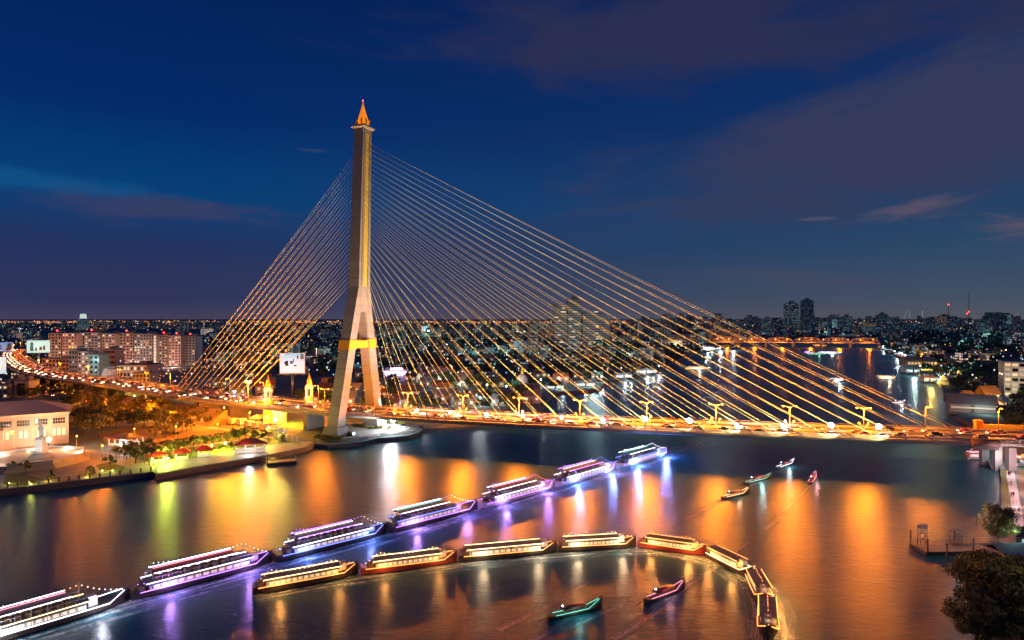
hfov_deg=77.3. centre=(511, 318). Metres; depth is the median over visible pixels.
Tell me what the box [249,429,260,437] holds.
tree
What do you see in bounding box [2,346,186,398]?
viaduct
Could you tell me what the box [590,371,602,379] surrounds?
house
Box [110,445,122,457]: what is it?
tree
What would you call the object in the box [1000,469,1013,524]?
lawn
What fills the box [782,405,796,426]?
street lamp
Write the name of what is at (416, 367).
house
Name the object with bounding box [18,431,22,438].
arched window
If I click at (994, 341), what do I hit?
wood
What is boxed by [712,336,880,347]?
steel truss bridge
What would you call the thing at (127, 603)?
wake foam
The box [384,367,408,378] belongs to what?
shop building
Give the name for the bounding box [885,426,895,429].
car
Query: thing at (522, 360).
city building
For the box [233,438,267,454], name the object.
pavilion
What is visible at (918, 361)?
market hall
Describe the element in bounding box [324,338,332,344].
city building
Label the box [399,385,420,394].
house
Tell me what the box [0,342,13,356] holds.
billboard
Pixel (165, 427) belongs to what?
tree
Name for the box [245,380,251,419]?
mast lamp
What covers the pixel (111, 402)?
tree
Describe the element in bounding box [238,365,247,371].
house
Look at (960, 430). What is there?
car
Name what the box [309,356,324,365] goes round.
city building
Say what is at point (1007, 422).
tree
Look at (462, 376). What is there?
temple hall
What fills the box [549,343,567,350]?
city building
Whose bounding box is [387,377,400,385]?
tree
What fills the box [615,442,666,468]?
river boat
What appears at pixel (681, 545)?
river boat
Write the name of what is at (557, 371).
tree
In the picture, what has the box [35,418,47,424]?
window
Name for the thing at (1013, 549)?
shed
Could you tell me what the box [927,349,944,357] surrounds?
city building
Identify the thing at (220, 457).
promenade
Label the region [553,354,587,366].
city building
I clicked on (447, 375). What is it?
tree
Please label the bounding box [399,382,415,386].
house
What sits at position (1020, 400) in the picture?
tree
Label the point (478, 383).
house
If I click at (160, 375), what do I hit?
city lights
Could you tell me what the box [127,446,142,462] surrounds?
tree
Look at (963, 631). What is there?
tree
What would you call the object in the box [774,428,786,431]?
car
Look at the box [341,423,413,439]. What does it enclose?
landing steps
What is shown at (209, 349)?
city building
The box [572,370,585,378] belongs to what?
house
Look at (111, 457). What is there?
tree
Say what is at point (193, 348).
apartment block
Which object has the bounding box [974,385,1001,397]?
temple hall
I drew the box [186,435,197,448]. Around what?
tree
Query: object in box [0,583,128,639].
river boat
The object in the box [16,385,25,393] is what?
tree
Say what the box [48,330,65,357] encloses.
apartment block
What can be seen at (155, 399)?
tree
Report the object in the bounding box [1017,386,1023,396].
tree
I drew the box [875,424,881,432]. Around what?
floodlight
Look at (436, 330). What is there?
city building
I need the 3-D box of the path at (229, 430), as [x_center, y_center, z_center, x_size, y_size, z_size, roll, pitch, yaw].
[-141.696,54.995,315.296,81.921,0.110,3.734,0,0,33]
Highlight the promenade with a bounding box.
[157,442,311,472]
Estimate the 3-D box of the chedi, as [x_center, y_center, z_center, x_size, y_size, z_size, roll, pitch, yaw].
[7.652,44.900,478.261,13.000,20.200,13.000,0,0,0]
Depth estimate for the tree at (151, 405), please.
347.85 m
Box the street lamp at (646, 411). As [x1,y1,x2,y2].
[640,401,652,422]
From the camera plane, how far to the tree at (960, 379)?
496.84 m
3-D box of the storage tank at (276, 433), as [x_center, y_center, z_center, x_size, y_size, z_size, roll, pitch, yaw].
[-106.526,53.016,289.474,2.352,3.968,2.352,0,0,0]
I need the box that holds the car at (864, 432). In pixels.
[858,431,871,434]
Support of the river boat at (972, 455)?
on the river water
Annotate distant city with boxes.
[0,313,1023,344]
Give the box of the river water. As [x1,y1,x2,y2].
[0,319,1023,639]
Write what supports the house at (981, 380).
on the ground at (92, 441)
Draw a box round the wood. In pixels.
[0,321,1023,391]
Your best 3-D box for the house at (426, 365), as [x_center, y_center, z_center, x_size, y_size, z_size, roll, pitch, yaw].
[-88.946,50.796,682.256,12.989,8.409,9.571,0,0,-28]
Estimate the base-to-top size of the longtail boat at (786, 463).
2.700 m
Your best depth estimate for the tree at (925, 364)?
668.71 m
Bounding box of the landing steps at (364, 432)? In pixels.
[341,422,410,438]
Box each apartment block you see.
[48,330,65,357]
[62,330,82,355]
[80,330,109,349]
[102,331,119,347]
[120,330,140,363]
[134,331,160,362]
[154,333,157,362]
[158,332,175,364]
[168,333,188,365]
[185,334,201,364]
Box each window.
[0,421,11,427]
[5,432,9,439]
[17,420,29,426]
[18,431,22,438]
[23,430,27,437]
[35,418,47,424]
[52,428,55,435]
[53,417,64,423]
[57,427,60,434]
[62,427,65,434]
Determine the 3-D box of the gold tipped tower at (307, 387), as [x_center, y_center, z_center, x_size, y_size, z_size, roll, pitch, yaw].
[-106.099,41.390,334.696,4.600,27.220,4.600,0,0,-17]
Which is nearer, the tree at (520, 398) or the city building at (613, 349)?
the tree at (520, 398)
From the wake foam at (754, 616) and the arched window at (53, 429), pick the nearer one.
the wake foam at (754, 616)
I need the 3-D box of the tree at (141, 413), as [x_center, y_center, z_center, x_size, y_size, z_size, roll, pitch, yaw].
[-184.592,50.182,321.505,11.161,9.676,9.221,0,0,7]
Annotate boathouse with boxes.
[944,393,998,415]
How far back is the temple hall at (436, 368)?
571.07 m
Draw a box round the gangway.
[949,538,992,543]
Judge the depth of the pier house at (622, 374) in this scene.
591.88 m
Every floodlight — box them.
[642,416,647,425]
[828,422,833,430]
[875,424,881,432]
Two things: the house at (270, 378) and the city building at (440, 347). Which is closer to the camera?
the house at (270, 378)
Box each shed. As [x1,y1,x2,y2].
[980,542,1023,556]
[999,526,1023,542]
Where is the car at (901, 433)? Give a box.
[893,432,907,435]
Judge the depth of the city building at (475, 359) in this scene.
698.38 m
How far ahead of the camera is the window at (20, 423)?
272.70 m
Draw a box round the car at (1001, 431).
[992,429,1006,433]
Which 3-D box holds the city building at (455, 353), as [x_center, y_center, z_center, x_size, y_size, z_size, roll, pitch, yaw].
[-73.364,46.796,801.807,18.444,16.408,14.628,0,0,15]
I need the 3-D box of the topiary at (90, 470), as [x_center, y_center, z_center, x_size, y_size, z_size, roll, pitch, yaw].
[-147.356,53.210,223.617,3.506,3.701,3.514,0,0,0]
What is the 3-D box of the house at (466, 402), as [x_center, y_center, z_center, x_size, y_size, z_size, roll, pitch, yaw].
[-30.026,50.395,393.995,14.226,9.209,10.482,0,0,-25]
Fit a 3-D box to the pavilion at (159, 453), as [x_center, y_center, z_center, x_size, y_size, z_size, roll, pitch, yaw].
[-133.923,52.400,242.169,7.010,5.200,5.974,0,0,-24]
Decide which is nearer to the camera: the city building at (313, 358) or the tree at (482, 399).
the tree at (482, 399)
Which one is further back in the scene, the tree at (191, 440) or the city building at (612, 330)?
the city building at (612, 330)
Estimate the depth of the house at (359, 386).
466.34 m
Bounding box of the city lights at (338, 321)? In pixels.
[0,320,969,347]
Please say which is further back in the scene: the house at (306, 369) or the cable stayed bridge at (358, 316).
the house at (306, 369)
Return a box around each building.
[0,400,71,450]
[5,365,25,378]
[11,332,22,337]
[21,331,39,335]
[42,355,68,370]
[69,346,86,373]
[78,348,98,374]
[88,351,109,376]
[99,346,123,368]
[116,361,162,377]
[132,369,157,383]
[202,346,213,353]
[205,332,216,343]
[216,350,231,367]
[219,349,240,356]
[231,342,250,352]
[232,335,251,343]
[233,352,259,370]
[249,341,263,350]
[263,340,270,349]
[288,340,300,352]
[294,328,304,340]
[302,343,310,350]
[306,341,328,347]
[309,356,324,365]
[316,346,329,356]
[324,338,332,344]
[376,344,379,367]
[379,348,393,358]
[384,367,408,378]
[395,355,409,366]
[398,341,424,349]
[398,344,405,350]
[403,351,414,360]
[405,333,421,337]
[415,343,423,350]
[428,337,438,344]
[431,326,440,338]
[433,339,443,345]
[438,343,457,356]
[444,349,461,357]
[456,327,467,341]
[456,346,471,354]
[457,354,497,367]
[468,333,478,342]
[474,346,486,354]
[475,331,482,342]
[486,345,509,353]
[490,325,498,329]
[511,324,517,331]
[513,339,537,353]
[514,356,546,364]
[523,342,548,357]
[529,350,557,357]
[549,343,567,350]
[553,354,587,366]
[563,340,577,348]
[578,345,612,361]
[590,354,608,363]
[606,344,615,355]
[610,326,614,334]
[615,346,628,350]
[634,348,664,365]
[639,345,653,366]
[641,343,662,346]
[655,345,672,350]
[661,338,681,348]
[689,341,703,349]
[741,333,758,338]
[742,328,754,331]
[763,330,772,335]
[840,331,852,335]
[853,330,862,336]
[891,340,906,348]
[902,343,913,352]
[913,343,925,355]
[924,342,939,348]
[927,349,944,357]
[955,351,979,362]
[974,338,986,349]
[977,332,989,336]
[980,352,995,360]
[991,328,1005,332]
[998,360,1023,396]
[1007,337,1011,345]
[1012,330,1023,344]
[1017,345,1023,353]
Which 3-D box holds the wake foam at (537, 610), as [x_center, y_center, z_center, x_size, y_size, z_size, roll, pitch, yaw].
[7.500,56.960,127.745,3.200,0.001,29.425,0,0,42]
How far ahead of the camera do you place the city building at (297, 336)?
1420.39 m
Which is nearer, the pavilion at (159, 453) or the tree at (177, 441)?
the pavilion at (159, 453)
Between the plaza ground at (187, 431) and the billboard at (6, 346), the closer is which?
the plaza ground at (187, 431)
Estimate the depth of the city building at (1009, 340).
1192.24 m
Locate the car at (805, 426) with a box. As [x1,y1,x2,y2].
[800,425,811,428]
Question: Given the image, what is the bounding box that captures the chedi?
[517,366,527,382]
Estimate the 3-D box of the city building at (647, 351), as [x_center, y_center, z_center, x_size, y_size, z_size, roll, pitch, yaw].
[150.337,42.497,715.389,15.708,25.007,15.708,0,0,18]
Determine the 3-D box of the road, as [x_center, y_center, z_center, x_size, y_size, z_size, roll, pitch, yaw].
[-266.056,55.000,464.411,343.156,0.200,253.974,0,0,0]
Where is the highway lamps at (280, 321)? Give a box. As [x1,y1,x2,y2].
[0,321,615,322]
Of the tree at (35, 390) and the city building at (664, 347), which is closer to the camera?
the tree at (35, 390)
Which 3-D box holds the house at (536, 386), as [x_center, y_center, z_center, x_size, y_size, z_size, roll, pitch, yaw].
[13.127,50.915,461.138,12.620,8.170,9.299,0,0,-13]
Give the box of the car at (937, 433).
[929,432,943,435]
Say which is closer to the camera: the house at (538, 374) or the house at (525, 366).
the house at (538, 374)
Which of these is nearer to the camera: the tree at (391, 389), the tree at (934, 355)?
the tree at (391, 389)
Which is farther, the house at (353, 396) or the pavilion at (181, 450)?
the house at (353, 396)
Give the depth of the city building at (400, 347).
934.62 m
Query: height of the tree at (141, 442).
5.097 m
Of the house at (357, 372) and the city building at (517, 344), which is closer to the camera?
the house at (357, 372)
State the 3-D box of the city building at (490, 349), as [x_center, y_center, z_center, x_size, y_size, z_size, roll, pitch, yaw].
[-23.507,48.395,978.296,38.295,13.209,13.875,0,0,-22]
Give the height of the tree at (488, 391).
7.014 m
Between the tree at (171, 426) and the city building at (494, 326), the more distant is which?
the city building at (494, 326)
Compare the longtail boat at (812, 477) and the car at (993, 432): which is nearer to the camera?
the longtail boat at (812, 477)
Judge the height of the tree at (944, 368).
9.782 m
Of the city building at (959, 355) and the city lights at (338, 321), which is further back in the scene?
the city lights at (338, 321)
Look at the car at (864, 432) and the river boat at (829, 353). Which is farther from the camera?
the river boat at (829, 353)
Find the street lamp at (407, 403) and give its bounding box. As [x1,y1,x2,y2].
[403,392,412,410]
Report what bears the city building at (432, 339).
on the ground at (92, 441)
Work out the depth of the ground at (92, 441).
479.44 m
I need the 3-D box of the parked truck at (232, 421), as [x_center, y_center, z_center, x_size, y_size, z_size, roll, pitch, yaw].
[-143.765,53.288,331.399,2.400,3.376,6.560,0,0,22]
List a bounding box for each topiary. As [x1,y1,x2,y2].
[46,470,56,479]
[85,465,95,475]
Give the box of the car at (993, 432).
[986,430,1000,434]
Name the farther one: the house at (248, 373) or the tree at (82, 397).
the house at (248, 373)
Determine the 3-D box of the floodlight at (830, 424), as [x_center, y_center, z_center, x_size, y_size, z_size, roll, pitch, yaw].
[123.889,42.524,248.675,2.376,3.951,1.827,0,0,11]
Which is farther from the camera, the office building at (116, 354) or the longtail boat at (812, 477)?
the office building at (116, 354)
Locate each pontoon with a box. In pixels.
[266,450,296,465]
[909,524,973,555]
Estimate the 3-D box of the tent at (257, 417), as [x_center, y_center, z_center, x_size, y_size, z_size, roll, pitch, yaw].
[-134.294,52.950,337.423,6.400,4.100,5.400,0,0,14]
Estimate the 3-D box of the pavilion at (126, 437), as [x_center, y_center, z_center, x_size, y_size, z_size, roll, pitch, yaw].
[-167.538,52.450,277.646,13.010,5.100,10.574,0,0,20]
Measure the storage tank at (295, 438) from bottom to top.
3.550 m
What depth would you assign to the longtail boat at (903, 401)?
427.58 m
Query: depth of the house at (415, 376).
550.89 m
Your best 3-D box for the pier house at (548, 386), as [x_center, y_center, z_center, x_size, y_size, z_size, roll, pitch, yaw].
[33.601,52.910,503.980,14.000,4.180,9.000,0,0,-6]
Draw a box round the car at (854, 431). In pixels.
[851,429,860,433]
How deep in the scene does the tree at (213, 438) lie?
273.00 m
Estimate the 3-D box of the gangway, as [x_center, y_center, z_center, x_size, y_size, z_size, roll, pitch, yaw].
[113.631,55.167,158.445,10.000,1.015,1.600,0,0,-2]
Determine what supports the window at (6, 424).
in the bank building at (21, 421)
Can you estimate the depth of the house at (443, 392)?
410.76 m
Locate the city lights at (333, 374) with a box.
[326,322,1021,377]
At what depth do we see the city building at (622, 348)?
920.56 m
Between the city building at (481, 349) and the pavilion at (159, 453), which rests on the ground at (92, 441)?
the city building at (481, 349)
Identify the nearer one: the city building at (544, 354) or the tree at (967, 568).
the tree at (967, 568)
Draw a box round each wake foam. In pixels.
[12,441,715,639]
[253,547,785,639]
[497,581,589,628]
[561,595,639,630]
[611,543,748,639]
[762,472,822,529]
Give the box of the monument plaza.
[0,446,89,473]
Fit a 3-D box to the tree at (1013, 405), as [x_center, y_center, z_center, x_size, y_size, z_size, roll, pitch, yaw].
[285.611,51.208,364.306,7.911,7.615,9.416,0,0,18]
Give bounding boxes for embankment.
[110,396,226,426]
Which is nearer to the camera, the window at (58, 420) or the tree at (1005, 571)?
the tree at (1005, 571)
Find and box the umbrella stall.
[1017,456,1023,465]
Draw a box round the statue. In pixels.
[28,424,53,458]
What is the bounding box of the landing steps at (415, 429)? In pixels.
[323,426,416,441]
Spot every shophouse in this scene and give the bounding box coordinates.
[0,380,13,397]
[8,374,25,382]
[13,376,39,396]
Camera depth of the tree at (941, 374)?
542.73 m
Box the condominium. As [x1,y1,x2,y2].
[553,296,609,347]
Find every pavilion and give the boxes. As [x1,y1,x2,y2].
[104,433,145,446]
[147,450,167,464]
[172,447,190,461]
[194,444,213,458]
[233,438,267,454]
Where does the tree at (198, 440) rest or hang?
on the lawn at (226, 447)
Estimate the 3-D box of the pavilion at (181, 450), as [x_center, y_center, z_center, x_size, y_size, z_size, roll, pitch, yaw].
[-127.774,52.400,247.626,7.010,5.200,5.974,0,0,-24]
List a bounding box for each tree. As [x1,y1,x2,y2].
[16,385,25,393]
[19,460,31,471]
[24,387,42,399]
[36,384,45,395]
[39,379,46,384]
[46,380,60,389]
[53,381,64,391]
[60,393,76,404]
[65,386,79,394]
[69,406,82,420]
[69,413,97,434]
[72,384,82,390]
[73,394,86,404]
[80,402,96,406]
[80,406,101,418]
[81,391,97,400]
[82,413,114,437]
[87,379,103,396]
[88,401,103,408]
[89,395,107,406]
[91,405,116,429]
[101,388,117,397]
[103,455,116,465]
[105,397,116,405]
[106,405,126,427]
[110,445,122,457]
[112,393,124,401]
[114,401,126,412]
[122,440,136,447]
[122,444,132,459]
[123,412,138,426]
[124,408,133,416]
[126,402,134,408]
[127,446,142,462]
[132,395,144,405]
[132,408,155,427]
[135,440,145,447]
[139,444,153,460]
[144,395,168,406]
[144,402,161,413]
[144,437,155,444]
[147,427,161,439]
[148,407,163,423]
[151,410,172,423]
[151,422,162,435]
[153,446,166,458]
[158,423,172,437]
[162,404,173,414]
[164,440,178,458]
[168,424,174,435]
[169,410,177,419]
[174,438,186,446]
[176,419,188,432]
[178,441,189,447]
[184,417,192,427]
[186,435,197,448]
[193,434,201,444]
[201,436,210,443]
[208,436,217,446]
[215,434,221,441]
[222,433,232,440]
[228,427,238,441]
[234,428,243,438]
[241,427,250,437]
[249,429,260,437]
[262,427,274,436]
[293,389,304,397]
[319,389,331,399]
[356,373,362,382]
[357,398,365,404]
[381,395,393,406]
[385,386,399,393]
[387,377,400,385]
[402,363,413,370]
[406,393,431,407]
[427,374,437,379]
[427,394,441,408]
[439,371,456,381]
[460,362,467,367]
[464,377,476,387]
[470,363,484,371]
[471,372,487,386]
[477,395,488,402]
[482,364,493,370]
[483,389,490,396]
[484,376,498,384]
[490,389,505,395]
[498,393,517,409]
[508,390,524,406]
[509,370,519,376]
[510,379,521,387]
[512,384,531,395]
[527,363,536,368]
[528,378,536,382]
[549,379,562,386]
[552,368,562,372]
[578,369,588,379]
[594,372,605,381]
[921,362,930,370]
[929,354,940,357]
[931,366,943,372]
[936,356,946,364]
[938,371,952,376]
[939,599,1013,639]
[940,365,949,370]
[942,548,994,585]
[942,582,1023,639]
[949,375,967,385]
[953,364,967,369]
[953,551,1023,629]
[960,555,1023,639]
[962,370,973,375]
[976,371,991,376]
[977,502,1021,542]
[989,355,1000,360]
[996,405,1014,413]
[1000,409,1023,421]
[1000,420,1016,424]
[1007,401,1020,410]
[1007,412,1023,424]
[1008,393,1022,399]
[1014,404,1023,413]
[1016,397,1023,403]
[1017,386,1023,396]
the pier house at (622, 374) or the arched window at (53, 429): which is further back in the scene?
the pier house at (622, 374)
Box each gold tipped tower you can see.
[263,375,272,424]
[305,373,312,403]
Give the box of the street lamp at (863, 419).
[855,407,870,430]
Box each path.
[122,440,236,455]
[177,422,273,438]
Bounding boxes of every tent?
[250,415,262,418]
[270,419,287,426]
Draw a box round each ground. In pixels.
[0,319,1023,639]
[96,424,269,447]
[218,413,327,440]
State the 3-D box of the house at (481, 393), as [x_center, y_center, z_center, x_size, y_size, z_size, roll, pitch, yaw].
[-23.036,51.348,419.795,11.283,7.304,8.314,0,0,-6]
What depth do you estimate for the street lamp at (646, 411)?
265.85 m
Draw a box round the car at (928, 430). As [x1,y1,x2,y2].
[921,429,935,431]
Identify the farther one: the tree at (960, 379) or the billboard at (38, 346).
the billboard at (38, 346)
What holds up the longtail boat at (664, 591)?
on the river water
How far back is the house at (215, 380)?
508.61 m
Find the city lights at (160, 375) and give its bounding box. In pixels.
[37,359,222,393]
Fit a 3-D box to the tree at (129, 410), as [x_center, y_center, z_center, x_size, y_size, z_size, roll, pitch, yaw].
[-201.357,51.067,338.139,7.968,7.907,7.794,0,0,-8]
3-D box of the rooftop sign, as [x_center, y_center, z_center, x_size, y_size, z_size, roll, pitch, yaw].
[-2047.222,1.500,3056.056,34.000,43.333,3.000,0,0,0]
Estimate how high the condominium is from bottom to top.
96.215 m
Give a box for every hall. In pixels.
[101,367,120,377]
[427,366,446,379]
[440,367,456,378]
[458,369,473,382]
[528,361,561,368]
[898,357,937,365]
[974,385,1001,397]
[996,354,1023,359]
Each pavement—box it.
[0,444,156,488]
[1006,470,1023,525]
[1017,469,1023,498]
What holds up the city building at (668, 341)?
on the ground at (92, 441)
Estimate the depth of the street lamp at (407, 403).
298.23 m
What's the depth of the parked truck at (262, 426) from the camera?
311.78 m
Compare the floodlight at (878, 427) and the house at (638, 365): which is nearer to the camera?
the floodlight at (878, 427)
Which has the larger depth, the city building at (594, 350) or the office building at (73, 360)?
the city building at (594, 350)
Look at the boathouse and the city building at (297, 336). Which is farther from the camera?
the city building at (297, 336)
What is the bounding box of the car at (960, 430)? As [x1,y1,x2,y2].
[957,428,970,431]
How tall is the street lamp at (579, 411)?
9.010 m
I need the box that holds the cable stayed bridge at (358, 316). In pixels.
[146,100,1016,470]
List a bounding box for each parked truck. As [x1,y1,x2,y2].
[228,417,237,424]
[236,418,247,425]
[244,420,254,427]
[252,421,262,428]
[259,423,271,430]
[267,425,278,432]
[273,427,286,434]
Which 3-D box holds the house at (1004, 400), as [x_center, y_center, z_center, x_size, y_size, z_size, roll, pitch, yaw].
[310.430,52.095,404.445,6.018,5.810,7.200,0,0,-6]
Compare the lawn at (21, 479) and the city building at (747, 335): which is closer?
the lawn at (21, 479)
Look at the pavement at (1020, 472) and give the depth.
219.31 m
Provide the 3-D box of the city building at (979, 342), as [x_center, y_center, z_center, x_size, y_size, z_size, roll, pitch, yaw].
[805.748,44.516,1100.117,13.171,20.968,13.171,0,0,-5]
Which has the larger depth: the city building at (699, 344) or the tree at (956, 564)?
the city building at (699, 344)
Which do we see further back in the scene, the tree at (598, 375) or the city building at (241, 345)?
the city building at (241, 345)
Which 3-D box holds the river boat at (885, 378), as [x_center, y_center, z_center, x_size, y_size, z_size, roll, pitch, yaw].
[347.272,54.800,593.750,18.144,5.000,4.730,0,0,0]
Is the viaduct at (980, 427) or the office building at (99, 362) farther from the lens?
the office building at (99, 362)
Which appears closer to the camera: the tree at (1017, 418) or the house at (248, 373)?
the tree at (1017, 418)
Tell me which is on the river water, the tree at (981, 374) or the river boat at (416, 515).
the river boat at (416, 515)
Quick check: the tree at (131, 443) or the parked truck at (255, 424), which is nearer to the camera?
the tree at (131, 443)
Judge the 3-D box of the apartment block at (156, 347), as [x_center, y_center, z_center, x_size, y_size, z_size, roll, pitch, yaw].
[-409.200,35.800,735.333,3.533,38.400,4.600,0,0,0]
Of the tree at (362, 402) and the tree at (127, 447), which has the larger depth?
the tree at (362, 402)
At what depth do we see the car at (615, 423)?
263.38 m
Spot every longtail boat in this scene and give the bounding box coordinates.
[537,595,601,621]
[638,577,684,604]
[716,485,749,500]
[739,471,771,485]
[775,457,794,468]
[808,469,816,485]
[890,399,905,403]
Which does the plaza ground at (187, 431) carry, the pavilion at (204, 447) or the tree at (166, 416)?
the tree at (166, 416)
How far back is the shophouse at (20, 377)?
452.03 m
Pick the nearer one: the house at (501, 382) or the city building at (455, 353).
the house at (501, 382)
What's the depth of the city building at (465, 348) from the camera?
879.71 m
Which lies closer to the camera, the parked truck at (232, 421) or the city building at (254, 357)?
the parked truck at (232, 421)
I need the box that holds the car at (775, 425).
[769,424,780,427]
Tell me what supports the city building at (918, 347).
on the ground at (92, 441)
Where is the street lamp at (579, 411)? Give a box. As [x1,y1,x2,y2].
[573,399,585,419]
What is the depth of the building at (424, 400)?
358.88 m
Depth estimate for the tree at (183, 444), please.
262.42 m
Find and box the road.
[81,391,327,421]
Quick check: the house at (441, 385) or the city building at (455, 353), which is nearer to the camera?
the house at (441, 385)
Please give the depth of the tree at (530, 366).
645.07 m
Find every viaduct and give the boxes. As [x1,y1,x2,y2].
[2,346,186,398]
[970,419,1023,446]
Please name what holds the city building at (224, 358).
on the ground at (92, 441)
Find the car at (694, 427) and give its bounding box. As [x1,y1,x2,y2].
[692,425,703,428]
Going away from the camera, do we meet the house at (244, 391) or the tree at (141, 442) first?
the tree at (141, 442)
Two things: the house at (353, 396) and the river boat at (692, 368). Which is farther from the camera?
the river boat at (692, 368)
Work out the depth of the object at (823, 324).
2882.13 m
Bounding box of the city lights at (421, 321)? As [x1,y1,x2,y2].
[7,320,1001,359]
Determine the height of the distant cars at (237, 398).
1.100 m
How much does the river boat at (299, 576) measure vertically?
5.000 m
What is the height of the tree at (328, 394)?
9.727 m
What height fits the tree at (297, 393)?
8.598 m
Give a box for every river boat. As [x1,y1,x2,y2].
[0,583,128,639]
[129,542,271,599]
[252,558,357,594]
[272,514,385,561]
[360,545,456,574]
[386,494,476,532]
[458,538,555,561]
[477,473,553,508]
[554,456,614,486]
[556,530,635,551]
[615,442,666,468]
[638,531,705,555]
[684,367,709,369]
[705,545,753,576]
[745,563,773,599]
[757,590,779,639]
[816,352,842,353]
[829,378,842,382]
[876,376,895,379]
[964,448,978,459]
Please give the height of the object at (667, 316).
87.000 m
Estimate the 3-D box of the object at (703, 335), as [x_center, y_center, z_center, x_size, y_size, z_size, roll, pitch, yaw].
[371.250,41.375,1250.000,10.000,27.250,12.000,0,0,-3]
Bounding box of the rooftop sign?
[80,314,86,319]
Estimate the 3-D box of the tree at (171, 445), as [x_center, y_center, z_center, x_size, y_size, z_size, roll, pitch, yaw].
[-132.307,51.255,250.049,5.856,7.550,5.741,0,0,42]
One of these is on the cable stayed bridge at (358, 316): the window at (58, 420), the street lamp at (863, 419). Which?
the street lamp at (863, 419)
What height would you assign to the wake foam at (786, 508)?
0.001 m
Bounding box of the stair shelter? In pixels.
[970,438,1000,450]
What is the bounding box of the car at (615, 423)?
[611,422,621,425]
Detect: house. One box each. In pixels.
[206,355,215,362]
[206,361,220,368]
[212,376,228,387]
[229,383,253,394]
[235,378,249,382]
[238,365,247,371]
[244,370,255,376]
[254,380,274,392]
[255,373,271,378]
[255,377,276,388]
[268,358,277,365]
[297,365,309,374]
[302,392,319,401]
[319,382,333,390]
[348,390,359,404]
[350,382,363,392]
[354,369,362,377]
[379,377,389,385]
[381,388,391,396]
[384,398,399,406]
[386,358,394,363]
[391,392,413,407]
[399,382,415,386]
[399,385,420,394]
[404,372,422,381]
[409,364,422,371]
[416,371,426,376]
[418,377,434,386]
[421,362,434,369]
[431,379,450,391]
[434,388,458,403]
[435,382,454,388]
[450,392,476,408]
[467,375,481,385]
[472,391,485,402]
[486,371,497,377]
[490,393,505,405]
[492,378,504,386]
[500,389,513,393]
[513,364,528,373]
[522,383,539,389]
[522,390,541,402]
[532,370,545,377]
[545,383,563,388]
[552,372,569,382]
[559,351,569,355]
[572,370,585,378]
[574,380,595,385]
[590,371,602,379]
[613,372,632,377]
[626,359,639,367]
[629,364,641,371]
[634,368,656,372]
[704,346,714,349]
[900,365,920,371]
[936,375,957,384]
[958,390,973,393]
[974,377,996,386]
[997,396,1008,405]
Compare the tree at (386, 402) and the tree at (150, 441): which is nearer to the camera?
the tree at (150, 441)
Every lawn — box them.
[3,474,44,485]
[96,462,124,471]
[138,438,292,460]
[261,416,302,429]
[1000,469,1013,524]
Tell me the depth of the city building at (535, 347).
861.54 m
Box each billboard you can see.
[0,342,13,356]
[0,356,6,374]
[25,340,50,362]
[279,353,305,394]
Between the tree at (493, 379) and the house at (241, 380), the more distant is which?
the house at (241, 380)
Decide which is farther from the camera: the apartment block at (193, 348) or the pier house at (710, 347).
the pier house at (710, 347)
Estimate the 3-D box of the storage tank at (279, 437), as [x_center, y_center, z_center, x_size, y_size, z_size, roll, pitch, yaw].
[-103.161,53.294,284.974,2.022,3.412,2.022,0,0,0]
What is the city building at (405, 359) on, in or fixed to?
on the ground at (92, 441)
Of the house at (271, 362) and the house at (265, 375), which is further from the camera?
the house at (271, 362)
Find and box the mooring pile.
[946,543,947,561]
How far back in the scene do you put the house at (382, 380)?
519.57 m
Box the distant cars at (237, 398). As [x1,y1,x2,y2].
[3,349,347,409]
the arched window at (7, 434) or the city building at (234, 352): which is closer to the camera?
the arched window at (7, 434)
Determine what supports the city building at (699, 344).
on the ground at (92, 441)
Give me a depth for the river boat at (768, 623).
116.54 m
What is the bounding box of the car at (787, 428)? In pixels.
[783,427,794,431]
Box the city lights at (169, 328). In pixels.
[26,321,319,365]
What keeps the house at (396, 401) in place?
on the ground at (92, 441)
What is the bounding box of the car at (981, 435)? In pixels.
[973,434,988,437]
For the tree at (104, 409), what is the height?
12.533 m
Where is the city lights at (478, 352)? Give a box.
[0,321,1022,381]
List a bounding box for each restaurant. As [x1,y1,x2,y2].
[920,375,935,380]
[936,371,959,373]
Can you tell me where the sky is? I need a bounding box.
[0,0,1023,318]
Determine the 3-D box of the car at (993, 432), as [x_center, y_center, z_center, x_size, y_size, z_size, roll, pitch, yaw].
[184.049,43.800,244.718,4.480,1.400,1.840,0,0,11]
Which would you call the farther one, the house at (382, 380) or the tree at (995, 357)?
the tree at (995, 357)
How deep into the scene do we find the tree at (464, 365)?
669.56 m

